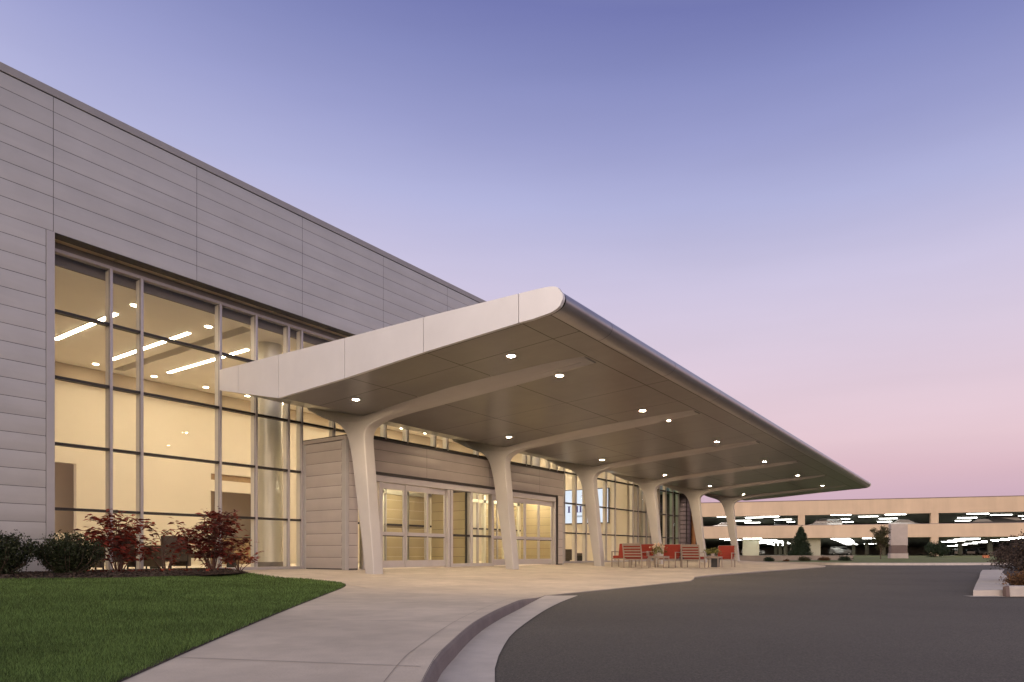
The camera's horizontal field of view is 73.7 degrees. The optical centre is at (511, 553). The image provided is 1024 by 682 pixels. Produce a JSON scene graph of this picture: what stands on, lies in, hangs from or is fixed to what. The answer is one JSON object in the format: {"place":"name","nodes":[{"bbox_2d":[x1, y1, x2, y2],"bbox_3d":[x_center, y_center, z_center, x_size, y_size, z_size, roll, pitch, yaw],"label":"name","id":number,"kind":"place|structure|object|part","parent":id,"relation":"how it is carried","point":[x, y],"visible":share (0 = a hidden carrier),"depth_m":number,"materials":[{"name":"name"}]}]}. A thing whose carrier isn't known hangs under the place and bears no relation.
{"place":"outdoors","nodes":[
{"label":"outdoors","id":0,"kind":"place"},
{"bbox_2d":[0,572,345,681],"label":"lawn","id":1,"kind":"structure","parent":0,"point":[218,575],"depth_m":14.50,"materials":[{"name":"green plant"}]},
{"bbox_2d":[0,568,247,579],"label":"mulch bed","id":2,"kind":"object","parent":1,"relation":"on","point":[76,575],"visible":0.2,"depth_m":12.47,"materials":[{"name":"brown wood"}]},
{"bbox_2d":[0,529,39,574],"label":"evergreen shrub","id":3,"kind":"object","parent":2,"relation":"on","point":[13,558],"visible":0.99,"depth_m":11.26,"materials":[{"name":"green plant"}]},
{"bbox_2d":[31,529,107,574],"bbox_3d":[-7.844,-0.034,12.083,1.029,0.833,1.238,0,0,35],"label":"evergreen shrub","id":4,"kind":"object","parent":2,"relation":"on","point":[67,554],"visible":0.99,"depth_m":11.92,"materials":[{"name":"green plant"}]},
{"bbox_2d":[74,509,160,570],"bbox_3d":[-7.679,-0.229,13.389,1.035,1.299,1.564,0,0,14],"label":"red shrub","id":5,"kind":"object","parent":2,"relation":"on","point":[123,551],"visible":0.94,"depth_m":13.29,"materials":[{"name":"red plant"}]},
{"bbox_2d":[87,567,230,572],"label":"fallen leaves","id":6,"kind":"object","parent":2,"relation":"on","point":[186,569],"visible":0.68,"depth_m":13.79,"materials":[{"name":"red plant"}]},
{"bbox_2d":[134,523,196,569],"bbox_3d":[-7.178,-0.100,14.138,1.192,1.043,0.781,0,0,-28],"label":"red shrub","id":7,"kind":"object","parent":2,"relation":"on","point":[174,550],"visible":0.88,"depth_m":14.15,"materials":[{"name":"red plant"}]},
{"bbox_2d":[168,506,251,568],"bbox_3d":[-6.532,-0.313,14.895,1.254,1.468,1.779,0,0,35],"label":"red shrub","id":8,"kind":"object","parent":2,"relation":"on","point":[208,544],"visible":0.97,"depth_m":14.77,"materials":[{"name":"red plant"}]},
{"bbox_2d":[217,547,264,570],"bbox_3d":[-6.106,0.134,15.294,0.874,0.577,0.816,0,0,23],"label":"red shrub","id":9,"kind":"object","parent":2,"relation":"on","point":[240,559],"visible":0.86,"depth_m":15.30,"materials":[{"name":"red plant"}]},
{"bbox_2d":[115,584,345,681],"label":"soil edge","id":10,"kind":"object","parent":1,"relation":"on","point":[149,667],"visible":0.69,"depth_m":4.14,"materials":[{"name":"brown soil"}]},
{"bbox_2d":[150,553,235,568],"bbox_3d":[-8.677,0.205,18.686,0.500,0.440,2.600,0,0,35],"label":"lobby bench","id":11,"kind":"object","parent":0,"point":[228,564],"visible":0.1,"depth_m":19.33,"materials":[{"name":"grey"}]},
{"bbox_2d":[211,537,250,563],"bbox_3d":[-11.210,-0.115,27.358,0.740,1.080,2.600,0,0,35],"label":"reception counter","id":12,"kind":"object","parent":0,"point":[247,545],"visible":0.05,"depth_m":27.37,"materials":[{"name":"brown wood"}]},
{"bbox_2d":[122,560,824,681],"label":"sidewalk","id":13,"kind":"structure","parent":0,"point":[400,625],"depth_m":6.07,"materials":[{"name":"beige concrete"}]},
{"bbox_2d":[303,434,563,569],"bbox_3d":[-1.939,-1.325,22.864,1.940,3.700,11.040,0,0,35],"label":"entrance vestibule","id":14,"kind":"object","parent":13,"relation":"on","point":[450,483],"visible":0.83,"depth_m":21.29,"materials":[{"name":"grey metal"}]},
{"bbox_2d":[383,483,404,567],"bbox_3d":[-3.402,-0.785,19.395,0.056,2.380,0.970,0,0,35],"label":"sliding door","id":15,"kind":"structure","parent":14,"relation":"in","point":[395,563],"depth_m":19.60,"materials":[{"name":"silver metal"}]},
{"bbox_2d":[405,485,427,566],"bbox_3d":[-2.818,-0.785,20.182,0.056,2.380,0.970,0,0,35],"label":"sliding door","id":16,"kind":"structure","parent":14,"relation":"in","point":[408,563],"depth_m":20.14,"materials":[{"name":"silver metal"}]},
{"bbox_2d":[424,488,445,566],"bbox_3d":[-2.358,-0.785,20.959,0.056,2.380,0.930,0,0,35],"label":"sliding door","id":17,"kind":"structure","parent":14,"relation":"in","point":[431,563],"depth_m":21.05,"materials":[{"name":"silver metal"}]},
{"bbox_2d":[494,496,504,564],"bbox_3d":[-0.433,-0.785,23.671,0.050,2.380,0.960,0,0,35],"label":"sliding door","id":18,"kind":"structure","parent":14,"relation":"in","point":[496,561],"depth_m":23.58,"materials":[{"name":"silver metal"}]},
{"bbox_2d":[513,498,524,564],"bbox_3d":[0.182,-0.785,24.436,0.056,2.380,0.960,0,0,35],"label":"sliding door","id":19,"kind":"structure","parent":14,"relation":"in","point":[517,500],"depth_m":24.78,"materials":[{"name":"silver metal"}]},
{"bbox_2d":[525,499,539,563],"bbox_3d":[0.739,-0.785,25.224,0.050,2.380,0.970,0,0,35],"label":"sliding door","id":20,"kind":"structure","parent":14,"relation":"in","point":[527,501],"depth_m":25.32,"materials":[{"name":"silver metal"}]},
{"bbox_2d":[537,501,551,563],"bbox_3d":[1.250,-0.785,26.032,0.056,2.380,1.000,0,0,35],"label":"sliding door","id":21,"kind":"structure","parent":14,"relation":"in","point":[542,561],"depth_m":26.15,"materials":[{"name":"silver metal"}]},
{"bbox_2d":[220,286,870,573],"bbox_3d":[7.133,-1.926,28.536,10.131,5.022,36.060,0,0,35],"label":"entrance canopy","id":22,"kind":"object","parent":13,"relation":"on","point":[557,376],"visible":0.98,"depth_m":17.11,"materials":[{"name":"white metal"}]},
{"bbox_2d":[611,544,635,566],"bbox_3d":[4.461,0.074,27.074,0.770,0.941,0.860,0,0,31],"label":"patio chair","id":23,"kind":"object","parent":13,"relation":"on","point":[619,556],"visible":0.53,"depth_m":26.91,"materials":[{"name":"red fabric"}]},
{"bbox_2d":[622,543,648,567],"bbox_3d":[4.708,0.092,25.979,0.770,0.941,0.860,0,0,33],"label":"patio chair","id":24,"kind":"object","parent":13,"relation":"on","point":[632,551],"visible":0.99,"depth_m":25.73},
{"bbox_2d":[639,544,655,565],"bbox_3d":[5.755,0.062,29.835,0.770,0.941,0.860,0,0,37],"label":"patio chair","id":25,"kind":"object","parent":13,"relation":"on","point":[646,549],"visible":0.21,"depth_m":29.93,"materials":[{"name":"red fabric"}]},
{"bbox_2d":[649,556,668,567],"bbox_3d":[5.755,0.340,26.645,0.600,0.465,0.600,0,0,33],"label":"side table","id":26,"kind":"object","parent":13,"relation":"on","point":[655,557],"visible":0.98,"depth_m":26.55,"materials":[{"name":"white metal"}]},
{"bbox_2d":[649,542,667,555],"bbox_3d":[5.750,-0.175,26.614,0.803,0.565,0.830,0,0,-28],"label":"potted plant","id":27,"kind":"object","parent":26,"relation":"on","point":[659,547],"visible":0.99,"depth_m":26.61,"materials":[{"name":"plant"}]},
{"bbox_2d":[657,544,681,567],"bbox_3d":[6.424,0.100,27.764,0.770,0.941,0.860,0,0,31],"label":"patio chair","id":28,"kind":"object","parent":13,"relation":"on","point":[673,552],"visible":0.76,"depth_m":27.86,"materials":[{"name":"red fabric"}]},
{"bbox_2d":[680,544,705,567],"bbox_3d":[7.308,0.118,27.565,0.770,0.941,0.860,0,0,33],"label":"patio chair","id":29,"kind":"object","parent":13,"relation":"on","point":[691,551],"visible":0.99,"depth_m":27.31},
{"bbox_2d":[705,556,721,567],"bbox_3d":[8.357,0.364,28.353,0.600,0.465,0.600,0,0,33],"label":"side table","id":30,"kind":"object","parent":13,"relation":"on","point":[708,557],"visible":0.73,"depth_m":28.17,"materials":[{"name":"grey metal"}]},
{"bbox_2d":[703,547,719,555],"bbox_3d":[8.335,-0.069,28.374,0.761,0.400,0.854,0,0,13],"label":"potted plant","id":31,"kind":"object","parent":30,"relation":"on","point":[714,551],"visible":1,"depth_m":28.29,"materials":[{"name":"plant"}]},
{"bbox_2d":[711,558,719,566],"bbox_3d":[8.720,0.399,29.261,0.370,0.385,0.370,0,0,18],"label":"planter pot","id":32,"kind":"object","parent":13,"relation":"on","point":[714,562],"visible":0.88,"depth_m":29.10,"materials":[{"name":"grey"}]},
{"bbox_2d":[714,545,735,566],"bbox_3d":[9.162,0.129,29.375,0.770,0.941,0.860,0,0,28],"label":"patio chair","id":33,"kind":"object","parent":13,"relation":"on","point":[727,552],"visible":0.72,"depth_m":29.52,"materials":[{"name":"red fabric"}]},
{"bbox_2d":[0,0,1023,502],"label":"sky","id":34,"kind":"structure","parent":0,"point":[813,210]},
{"bbox_2d":[495,565,1023,681],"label":"road","id":35,"kind":"structure","parent":0,"point":[883,623],"depth_m":6.00,"materials":[{"name":"grey asphalt"}]},
{"bbox_2d":[421,596,542,681],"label":"curb","id":36,"kind":"structure","parent":35,"relation":"on","point":[447,654],"depth_m":5.01,"materials":[{"name":"grey concrete"}]},
{"bbox_2d":[437,595,577,681],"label":"gutter pan","id":37,"kind":"object","parent":35,"relation":"on","point":[475,659],"visible":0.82,"depth_m":4.93,"materials":[{"name":"grey concrete"}]},
{"bbox_2d":[545,566,825,595],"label":"curb","id":38,"kind":"structure","parent":35,"relation":"on","point":[693,579],"depth_m":20.17,"materials":[{"name":"grey concrete"}]},
{"bbox_2d":[756,561,1010,564],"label":"curb","id":39,"kind":"structure","parent":35,"relation":"on","point":[819,563],"depth_m":39.09,"materials":[{"name":"grey concrete"}]},
{"bbox_2d":[973,570,1008,595],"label":"island curb","id":40,"kind":"structure","parent":35,"relation":"on","point":[987,583],"depth_m":12.89,"materials":[{"name":"grey concrete"}]},
{"bbox_2d":[1002,569,1020,584],"bbox_3d":[17.245,0.528,18.401,6.556,0.107,23.064,0,0,35],"label":"island bed","id":41,"kind":"object","parent":40,"relation":"in","point":[1006,571],"visible":0.29,"depth_m":20.41,"materials":[{"name":"brown soil"}]},
{"bbox_2d":[981,529,1023,573],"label":"island bush","id":42,"kind":"object","parent":41,"relation":"on","point":[1007,555],"visible":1,"depth_m":14.06,"materials":[{"name":"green plant"}]},
{"bbox_2d":[999,569,1023,584],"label":"island bush","id":43,"kind":"object","parent":41,"relation":"on","point":[1017,579],"visible":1,"depth_m":12.06,"materials":[{"name":"brown plant"}]},
{"bbox_2d":[971,596,1023,596],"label":"island gutter","id":44,"kind":"object","parent":35,"relation":"on","point":[996,596],"visible":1,"depth_m":10.70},
{"bbox_2d":[1003,585,1023,596],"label":"curb","id":45,"kind":"object","parent":44,"relation":"on","point":[1012,590],"visible":0.98,"depth_m":10.71,"materials":[{"name":"concrete"}]},
{"bbox_2d":[709,555,1018,562],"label":"grass verge","id":46,"kind":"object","parent":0,"point":[923,559],"depth_m":47.26,"materials":[{"name":"green plant"}]},
{"bbox_2d":[763,557,774,561],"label":"shrub","id":47,"kind":"object","parent":46,"relation":"on","point":[769,559],"visible":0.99,"depth_m":46.52,"materials":[{"name":"green plant"}]},
{"bbox_2d":[707,556,852,560],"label":"retaining wall","id":48,"kind":"structure","parent":46,"relation":"on","point":[760,558],"depth_m":48.00,"materials":[{"name":"beige concrete"}]},
{"bbox_2d":[786,526,813,555],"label":"evergreen tree","id":49,"kind":"object","parent":46,"relation":"on","point":[801,546],"visible":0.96,"depth_m":59.70,"materials":[{"name":"green plant"}]},
{"bbox_2d":[798,556,810,560],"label":"shrub","id":50,"kind":"object","parent":46,"relation":"on","point":[801,558],"visible":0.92,"depth_m":46.44,"materials":[{"name":"green plant"}]},
{"bbox_2d":[817,556,830,560],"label":"shrub","id":51,"kind":"object","parent":46,"relation":"on","point":[824,558],"visible":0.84,"depth_m":46.47,"materials":[{"name":"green plant"}]},
{"bbox_2d":[837,555,852,560],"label":"shrub","id":52,"kind":"object","parent":46,"relation":"on","point":[844,558],"visible":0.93,"depth_m":46.40,"materials":[{"name":"green plant"}]},
{"bbox_2d":[701,495,1023,555],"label":"parking garage","id":53,"kind":"structure","parent":46,"relation":"on","point":[945,519],"depth_m":92.60,"materials":[{"name":"beige concrete"}]},
{"bbox_2d":[713,522,738,525],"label":"parked car","id":54,"kind":"object","parent":53,"relation":"on","point":[722,524],"visible":0.08,"depth_m":99.43,"materials":[{"name":"white paint"}]},
{"bbox_2d":[741,547,764,554],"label":"parked van","id":55,"kind":"object","parent":53,"relation":"on","point":[761,552],"visible":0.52,"depth_m":148.70,"materials":[{"name":"white paint"}]},
{"bbox_2d":[774,521,787,524],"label":"parked car","id":56,"kind":"object","parent":53,"relation":"on","point":[780,522],"visible":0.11,"depth_m":95.64,"materials":[{"name":"grey paint"}]},
{"bbox_2d":[807,518,842,524],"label":"parked car","id":57,"kind":"object","parent":53,"relation":"on","point":[831,521],"visible":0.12,"depth_m":96.38,"materials":[{"name":"grey paint"}]},
{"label":"window","id":58,"kind":"part","parent":57,"relation":"part of","materials":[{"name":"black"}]},
{"bbox_2d":[828,547,851,554],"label":"parked van","id":59,"kind":"object","parent":53,"relation":"on","point":[834,550],"visible":0.99,"depth_m":149.22,"materials":[{"name":"white paint"}]},
{"bbox_2d":[885,519,922,523],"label":"parked car","id":60,"kind":"object","parent":53,"relation":"on","point":[905,521],"visible":0.12,"depth_m":91.31,"materials":[{"name":"grey paint"}]},
{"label":"window","id":61,"kind":"part","parent":60,"relation":"part of","materials":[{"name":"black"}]},
{"bbox_2d":[949,549,962,554],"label":"parked car","id":62,"kind":"object","parent":53,"relation":"on","point":[954,551],"visible":0.67,"depth_m":163.74,"materials":[{"name":"grey paint"}]},
{"bbox_2d":[962,549,974,554],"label":"parked car","id":63,"kind":"object","parent":53,"relation":"on","point":[968,551],"visible":0.79,"depth_m":163.39,"materials":[{"name":"grey paint"}]},
{"bbox_2d":[973,547,986,554],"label":"parked van","id":64,"kind":"object","parent":53,"relation":"on","point":[978,550],"visible":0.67,"depth_m":163.88,"materials":[{"name":"grey paint"}]},
{"bbox_2d":[967,519,999,522],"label":"parked car","id":65,"kind":"object","parent":53,"relation":"on","point":[981,521],"visible":0.08,"depth_m":89.16,"materials":[{"name":"grey paint"}]},
{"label":"window","id":66,"kind":"part","parent":65,"relation":"part of","materials":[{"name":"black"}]},
{"bbox_2d":[985,515,1023,522],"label":"parked van","id":67,"kind":"object","parent":53,"relation":"on","point":[1008,518],"visible":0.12,"depth_m":89.03,"materials":[{"name":"grey paint"}]},
{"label":"window","id":68,"kind":"part","parent":67,"relation":"part of","materials":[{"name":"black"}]},
{"bbox_2d":[870,525,890,558],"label":"young tree","id":69,"kind":"object","parent":46,"relation":"on","point":[880,538],"visible":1,"depth_m":50.01,"materials":[{"name":"green plant"}]},
{"bbox_2d":[888,524,907,557],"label":"concrete pylon","id":70,"kind":"object","parent":46,"relation":"on","point":[898,537],"visible":0.78,"depth_m":51.57,"materials":[{"name":"concrete"}]},
{"bbox_2d":[923,540,950,556],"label":"round bush","id":71,"kind":"object","parent":46,"relation":"on","point":[935,549],"visible":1,"depth_m":59.71,"materials":[{"name":"green plant"}]},
{"label":"ground","id":72,"kind":"structure","parent":0,"visible":0},
{"bbox_2d":[0,62,679,571],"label":"terminal building","id":73,"kind":"structure","parent":72,"relation":"on","point":[144,236],"depth_m":17.37,"materials":[{"name":"grey metal"}]},
{"bbox_2d":[55,313,119,339],"bbox_3d":[-11.297,-5.963,18.021,3.540,0.021,0.170,0,0,35],"label":"linear light","id":74,"kind":"object","parent":73,"relation":"attached to","point":[74,331],"visible":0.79,"depth_m":18.16,"materials":[{"name":"white"}]},
{"bbox_2d":[92,534,135,569],"bbox_3d":[-9.225,-0.005,15.906,0.690,0.860,0.860,0,0,44],"label":"lobby chair","id":75,"kind":"object","parent":73,"relation":"on","point":[101,565],"visible":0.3,"depth_m":15.74,"materials":[{"name":"grey"}]},
{"bbox_2d":[113,332,191,359],"bbox_3d":[-10.531,-5.963,19.746,4.390,0.021,0.170,0,0,35],"label":"linear light","id":76,"kind":"object","parent":73,"relation":"attached to","point":[150,346],"visible":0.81,"depth_m":19.56,"materials":[{"name":"white plastic"}]},
{"bbox_2d":[144,536,190,568],"bbox_3d":[-8.655,-0.005,17.139,0.690,0.860,0.860,0,0,26],"label":"lobby chair","id":77,"kind":"object","parent":73,"relation":"on","point":[184,560],"visible":0.4,"depth_m":16.84,"materials":[{"name":"grey"}]},
{"bbox_2d":[167,349,248,372],"bbox_3d":[-9.543,-5.963,21.265,4.440,0.021,0.170,0,0,35],"label":"linear light","id":78,"kind":"object","parent":73,"relation":"attached to","point":[205,361],"visible":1,"depth_m":21.33,"materials":[{"name":"white"}]},
{"bbox_2d":[565,549,571,559],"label":"lobby chair","id":79,"kind":"object","parent":73,"relation":"on","point":[568,554],"visible":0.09,"depth_m":32.95,"materials":[{"name":"brown"}]},
{"bbox_2d":[565,553,581,560],"bbox_3d":[3.054,0.205,34.149,0.500,0.440,1.600,0,0,35],"label":"lobby bench","id":80,"kind":"object","parent":73,"relation":"on","point":[579,556],"visible":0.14,"depth_m":34.60,"materials":[{"name":"grey"}]},
{"bbox_2d":[565,488,608,524],"bbox_3d":[3.814,-2.575,37.702,3.440,1.920,0.123,0,0,35],"label":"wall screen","id":81,"kind":"object","parent":73,"relation":"attached to","point":[568,508],"depth_m":37.75,"materials":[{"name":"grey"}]},
{"bbox_2d":[647,485,696,559],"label":"glass corner bay","id":82,"kind":"object","parent":73,"relation":"on","point":[687,533],"visible":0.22,"depth_m":41.63,"materials":[{"name":"clear glass"}]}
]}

